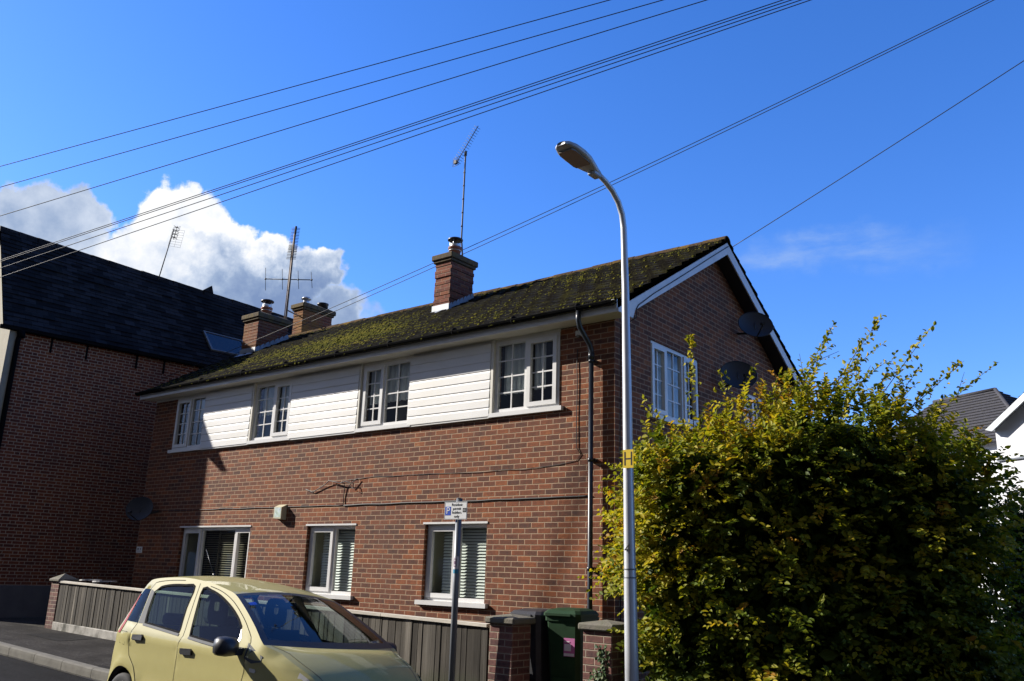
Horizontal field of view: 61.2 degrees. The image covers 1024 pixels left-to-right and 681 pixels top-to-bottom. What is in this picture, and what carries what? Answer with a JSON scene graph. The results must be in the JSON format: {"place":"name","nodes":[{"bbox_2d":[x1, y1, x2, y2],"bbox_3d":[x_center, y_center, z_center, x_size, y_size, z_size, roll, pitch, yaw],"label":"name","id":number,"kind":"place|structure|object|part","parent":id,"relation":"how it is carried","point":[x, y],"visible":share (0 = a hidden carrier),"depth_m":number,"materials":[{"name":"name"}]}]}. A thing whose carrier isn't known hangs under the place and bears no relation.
{"place":"outdoors","nodes":[
{"label":"outdoors","id":0,"kind":"place"},
{"bbox_2d":[0,655,92,680],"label":"road","id":1,"kind":"structure","parent":0,"point":[12,669],"depth_m":12.16,"materials":[{"name":"grey asphalt"}]},
{"bbox_2d":[0,653,99,680],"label":"curb","id":2,"kind":"structure","parent":1,"relation":"on","point":[49,667],"depth_m":12.85,"materials":[{"name":"grey concrete"}]},
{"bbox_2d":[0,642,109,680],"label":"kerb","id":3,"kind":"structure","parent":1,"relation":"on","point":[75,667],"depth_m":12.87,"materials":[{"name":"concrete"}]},
{"bbox_2d":[107,550,421,680],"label":"parked car","id":4,"kind":"object","parent":1,"relation":"on","point":[239,643],"visible":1,"depth_m":8.15,"materials":[{"name":"yellow paint"}]},
{"bbox_3d":[-3.451,2.968,8.493,1.087,1.213,0.255,-10,-22,40],"label":"rear door","id":5,"kind":"part","parent":4,"relation":"part of","materials":[{"name":"yellow paint"}]},
{"bbox_3d":[-2.705,2.848,7.849,1.313,1.198,0.249,-10,-22,40],"label":"front door","id":6,"kind":"part","parent":4,"relation":"part of","materials":[{"name":"yellow paint"}]},
{"bbox_3d":[-2.558,3.342,9.455,1.079,1.233,0.201,-11,-20,40],"label":"rear door","id":7,"kind":"part","parent":4,"relation":"part of","materials":[{"name":"black paint"}]},
{"bbox_3d":[-1.795,3.220,8.832,1.304,1.233,0.198,-10,-19,38],"label":"front door","id":8,"kind":"part","parent":4,"relation":"part of","materials":[{"name":"black paint"}]},
{"bbox_2d":[0,620,115,668],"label":"pavement","id":9,"kind":"structure","parent":0,"point":[98,652],"depth_m":14.38,"materials":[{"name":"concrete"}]},
{"bbox_2d":[444,498,467,680],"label":"parking sign","id":10,"kind":"object","parent":9,"relation":"on","point":[457,510],"visible":1,"depth_m":10.30,"materials":[{"name":"grey metal"}]},
{"bbox_2d":[555,141,638,680],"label":"street lamp","id":11,"kind":"object","parent":9,"relation":"on","point":[574,155],"visible":1,"depth_m":8.72,"materials":[{"name":"metal"}]},
{"bbox_2d":[623,449,633,467],"bbox_3d":[1.176,1.201,8.744,0.110,0.184,0.151,-1,-15,10],"label":"hydrant sign","id":12,"kind":"object","parent":11,"relation":"attached to","point":[628,458],"visible":1,"depth_m":8.69,"materials":[{"name":"metal"}]},
{"bbox_2d":[28,632,96,640],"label":"pavement","id":13,"kind":"structure","parent":0,"point":[64,636],"depth_m":15.36,"materials":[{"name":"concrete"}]},
{"bbox_2d":[1,0,782,259],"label":"overhead wire","id":14,"kind":"object","parent":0,"point":[408,124],"visible":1,"depth_m":13.26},
{"bbox_2d":[0,0,790,261],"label":"overhead wire","id":15,"kind":"object","parent":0,"point":[412,125],"visible":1,"depth_m":13.27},
{"bbox_2d":[0,617,994,676],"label":"yard","id":16,"kind":"structure","parent":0,"point":[37,621],"depth_m":18.14,"materials":[{"name":"grey concrete"}]},
{"bbox_2d":[45,573,78,628],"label":"brick pillar","id":17,"kind":"structure","parent":16,"relation":"on","point":[52,604],"depth_m":16.78,"materials":[{"name":"brick"}]},
{"bbox_2d":[79,579,116,584],"bbox_3d":[-8.124,5.155,16.858,1.050,0.973,0.394,-10,-19,37],"label":"garden table","id":18,"kind":"object","parent":16,"relation":"on","point":[95,580],"visible":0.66,"depth_m":16.97,"materials":[{"name":"white plastic"}]},
{"bbox_2d":[0,226,292,617],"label":"brick building","id":19,"kind":"structure","parent":16,"relation":"on","point":[91,346],"depth_m":20.59,"materials":[{"name":"brick"}]},
{"bbox_2d":[158,226,184,279],"bbox_3d":[-9.441,-2.430,23.992,0.532,1.577,0.135,4,-15,-9],"label":"tv aerial","id":20,"kind":"object","parent":19,"relation":"on","point":[172,234],"visible":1,"depth_m":24.09,"materials":[{"name":"metal"}]},
{"bbox_2d":[52,581,489,680],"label":"garden fence","id":21,"kind":"object","parent":16,"relation":"on","point":[423,646],"visible":0.55,"depth_m":11.75,"materials":[{"name":"grey wood"}]},
{"bbox_2d":[131,236,810,680],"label":"brick house","id":22,"kind":"structure","parent":16,"relation":"on","point":[449,386],"depth_m":13.94,"materials":[{"name":"brick"}]},
{"bbox_2d":[136,547,142,552],"bbox_3d":[-7.776,4.365,18.060,0.220,0.125,0.013,-10,-19,37],"label":"wall plaque","id":23,"kind":"object","parent":22,"relation":"attached to","point":[138,549],"depth_m":18.05,"materials":[{"name":"grey paint"}]},
{"bbox_2d":[125,497,158,520],"bbox_3d":[-7.697,3.465,17.855,0.512,0.500,0.657,-10,-19,37],"label":"satellite dish","id":24,"kind":"object","parent":22,"relation":"attached to","point":[139,508],"visible":1,"depth_m":17.91,"materials":[{"name":"black metal"}]},
{"bbox_2d":[167,395,205,452],"bbox_3d":[-6.641,1.743,17.981,1.250,1.147,0.225,-10,-19,37],"label":"window","id":25,"kind":"structure","parent":22,"relation":"in","point":[176,448],"depth_m":17.99,"materials":[{"name":"white plastic"}]},
{"bbox_2d":[178,525,251,577],"bbox_3d":[-5.601,4.172,16.591,2.460,1.198,0.510,-10,-19,37],"label":"window","id":26,"kind":"structure","parent":22,"relation":"in","point":[191,560],"depth_m":16.81,"materials":[{"name":"white plastic"}]},
{"bbox_2d":[162,505,342,510],"bbox_3d":[-5.010,3.128,16.142,5.620,0.034,0.012,-10,-19,37],"label":"wall cable","id":27,"kind":"object","parent":22,"relation":"attached to","point":[255,507],"depth_m":16.08,"materials":[{"name":"black rubber"}]},
{"bbox_2d":[246,379,292,444],"bbox_3d":[-4.446,1.357,16.296,1.300,1.147,0.242,-10,-19,37],"label":"window","id":28,"kind":"structure","parent":22,"relation":"in","point":[272,398],"depth_m":16.29,"materials":[{"name":"white plastic"}]},
{"bbox_2d":[273,505,286,519],"bbox_3d":[-4.118,3.046,15.367,0.220,0.270,0.113,-10,-19,37],"label":"alarm box","id":29,"kind":"object","parent":22,"relation":"attached to","point":[280,511],"visible":1,"depth_m":15.31,"materials":[{"name":"beige plastic"}]},
{"bbox_2d":[265,226,312,318],"bbox_3d":[-5.595,-1.361,21.570,1.012,3.184,0.944,10,-17,-28],"label":"tv aerial","id":30,"kind":"object","parent":22,"relation":"attached to","point":[291,257],"visible":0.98,"depth_m":21.61,"materials":[{"name":"metal"}]},
{"bbox_2d":[306,480,344,504],"bbox_3d":[-3.213,2.604,14.771,1.046,0.428,0.071,-10,-19,37],"label":"wall cable","id":31,"kind":"object","parent":22,"relation":"attached to","point":[326,483],"depth_m":14.69,"materials":[{"name":"grey plastic"}]},
{"bbox_2d":[305,523,356,599],"bbox_3d":[-2.935,3.700,14.531,1.375,1.198,0.510,-10,-19,37],"label":"window","id":32,"kind":"structure","parent":22,"relation":"in","point":[317,557],"depth_m":14.52,"materials":[{"name":"white plastic"}]},
{"bbox_2d":[354,358,410,432],"bbox_3d":[-2.055,0.935,14.450,1.320,1.147,0.245,-10,-19,37],"label":"window","id":33,"kind":"structure","parent":22,"relation":"in","point":[386,379],"depth_m":14.49,"materials":[{"name":"white plastic"}]},
{"bbox_2d":[414,521,487,608],"bbox_3d":[-0.741,3.312,12.836,1.375,1.198,0.510,-10,-19,37],"label":"window","id":34,"kind":"structure","parent":22,"relation":"in","point":[436,591],"depth_m":12.83,"materials":[{"name":"white plastic"}]},
{"bbox_2d":[349,456,579,479],"bbox_3d":[-0.900,1.940,13.102,4.673,0.164,0.012,-10,-19,37],"label":"wall cable","id":35,"kind":"object","parent":22,"relation":"attached to","point":[468,472],"depth_m":12.82,"materials":[{"name":"black rubber"}]},
{"bbox_2d":[343,495,587,505],"bbox_3d":[-0.880,2.404,12.949,4.920,0.040,0.026,-10,-19,37],"label":"wall cable","id":36,"kind":"object","parent":22,"relation":"attached to","point":[468,500],"depth_m":12.71,"materials":[{"name":"black rubber"}]},
{"bbox_2d":[453,126,478,255],"bbox_3d":[-1.001,-2.854,17.775,0.624,3.271,0.360,-28,-33,61],"label":"tv aerial","id":37,"kind":"object","parent":22,"relation":"attached to","point":[457,162],"visible":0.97,"depth_m":18.00,"materials":[{"name":"metal"}]},
{"bbox_2d":[488,332,562,417],"bbox_3d":[0.266,0.530,12.681,1.322,1.147,0.284,-10,-19,37],"label":"window","id":38,"kind":"structure","parent":22,"relation":"in","point":[518,378],"depth_m":12.68,"materials":[{"name":"white plastic"}]},
{"bbox_2d":[576,349,580,454],"bbox_3d":[0.921,0.832,11.927,0.090,1.483,0.014,-8,-18,33],"label":"wall cable","id":39,"kind":"object","parent":22,"relation":"attached to","point":[576,404],"depth_m":11.92,"materials":[{"name":"black rubber"}]},
{"bbox_2d":[575,330,581,337],"bbox_3d":[0.941,-0.089,12.146,0.120,0.109,0.080,-10,-19,37],"label":"sensor box","id":40,"kind":"object","parent":22,"relation":"attached to","point":[578,334],"visible":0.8,"depth_m":12.14,"materials":[{"name":"grey plastic"}]},
{"bbox_2d":[649,340,698,430],"bbox_3d":[2.418,0.718,13.054,0.250,1.162,1.650,-10,-19,37],"label":"window","id":41,"kind":"structure","parent":22,"relation":"in","point":[669,386],"depth_m":13.12,"materials":[{"name":"white plastic"}]},
{"bbox_2d":[620,246,728,621],"bbox_3d":[2.507,1.018,12.750,0.271,6.086,3.081,-10,-19,37],"label":"roof cable","id":42,"kind":"object","parent":22,"relation":"attached to","point":[620,370],"visible":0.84,"depth_m":11.80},
{"bbox_2d":[720,361,757,387],"bbox_3d":[3.608,0.546,14.003,0.640,0.495,0.521,-10,-19,37],"label":"satellite dish","id":43,"kind":"object","parent":22,"relation":"attached to","point":[737,374],"visible":0.86,"depth_m":14.06,"materials":[{"name":"black metal"}]},
{"bbox_2d":[744,394,761,427],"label":"window","id":44,"kind":"structure","parent":22,"relation":"in","point":[750,397],"depth_m":15.26,"materials":[{"name":"white plastic"}]},
{"bbox_2d":[737,312,772,336],"bbox_3d":[4.124,-0.284,14.861,0.640,0.495,0.521,-10,-19,37],"label":"satellite dish","id":45,"kind":"object","parent":22,"relation":"attached to","point":[756,324],"visible":1,"depth_m":14.91,"materials":[{"name":"grey metal"}]},
{"bbox_2d":[485,614,535,680],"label":"brick pillar","id":46,"kind":"structure","parent":16,"relation":"on","point":[509,647],"depth_m":9.98,"materials":[{"name":"brick"}]},
{"bbox_2d":[510,608,549,680],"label":"wheelie bin","id":47,"kind":"object","parent":16,"relation":"on","point":[539,662],"visible":0.5,"depth_m":10.22,"materials":[{"name":"black plastic"}]},
{"bbox_2d":[544,607,599,680],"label":"wheelie bin","id":48,"kind":"object","parent":16,"relation":"on","point":[565,641],"visible":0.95,"depth_m":9.97,"materials":[{"name":"green plastic"}]},
{"bbox_2d":[578,620,624,680],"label":"brick pillar","id":49,"kind":"structure","parent":16,"relation":"on","point":[595,633],"depth_m":9.16,"materials":[{"name":"brick"}]},
{"bbox_2d":[588,645,609,680],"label":"ivy","id":50,"kind":"object","parent":49,"relation":"attached to","point":[601,674],"visible":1,"depth_m":9.05,"materials":[{"name":"green plant"}]},
{"bbox_2d":[577,314,1023,680],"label":"beech hedge","id":51,"kind":"object","parent":16,"relation":"on","point":[802,546],"visible":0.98,"depth_m":8.77,"materials":[{"name":"green plant"}]},
{"bbox_2d":[893,388,1023,625],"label":"white house","id":52,"kind":"structure","parent":16,"relation":"on","point":[997,414],"depth_m":29.08,"materials":[{"name":"white paint"}]},
{"bbox_2d":[978,484,1023,677],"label":"garden shrub","id":53,"kind":"object","parent":16,"relation":"on","point":[1020,604],"visible":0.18,"depth_m":13.90,"materials":[{"name":"green plant"}]},
{"bbox_3d":[10.887,-1.491,8.065,0.800,11.600,0.280,-10,-19,37],"label":"telegraph pole","id":54,"kind":"object","parent":16,"relation":"on","visible":0},
{"bbox_2d":[0,0,609,166],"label":"overhead wire","id":55,"kind":"object","parent":54,"relation":"attached to","point":[316,80],"visible":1,"depth_m":13.68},
{"bbox_2d":[1,0,662,186],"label":"overhead wire","id":56,"kind":"object","parent":54,"relation":"attached to","point":[345,89],"visible":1,"depth_m":13.55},
{"bbox_2d":[0,0,706,215],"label":"overhead wire","id":57,"kind":"object","parent":54,"relation":"attached to","point":[369,103],"visible":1,"depth_m":13.44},
{"bbox_2d":[1,0,800,267],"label":"overhead wire","id":58,"kind":"object","parent":54,"relation":"attached to","point":[412,130],"visible":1,"depth_m":13.31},
{"bbox_2d":[0,0,810,277],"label":"overhead wire","id":59,"kind":"object","parent":54,"relation":"attached to","point":[426,131],"visible":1,"depth_m":13.28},
{"bbox_2d":[733,60,1023,246],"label":"overhead wire","id":60,"kind":"object","parent":54,"relation":"attached to","point":[884,150],"visible":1,"depth_m":13.34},
{"bbox_3d":[12.505,-1.747,9.226,0.300,12.800,0.300,-10,-19,37],"label":"telegraph pole","id":61,"kind":"object","parent":16,"relation":"on","visible":0},
{"bbox_2d":[161,0,988,378],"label":"overhead wire","id":62,"kind":"object","parent":61,"relation":"attached to","point":[613,180],"visible":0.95,"depth_m":15.93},
{"bbox_2d":[200,0,993,368],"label":"overhead wire","id":63,"kind":"object","parent":61,"relation":"attached to","point":[650,166],"visible":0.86,"depth_m":16.08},
{"bbox_2d":[0,0,1023,431],"label":"sky","id":64,"kind":"structure","parent":0,"point":[929,229],"materials":[{"name":"blue"}]}
]}

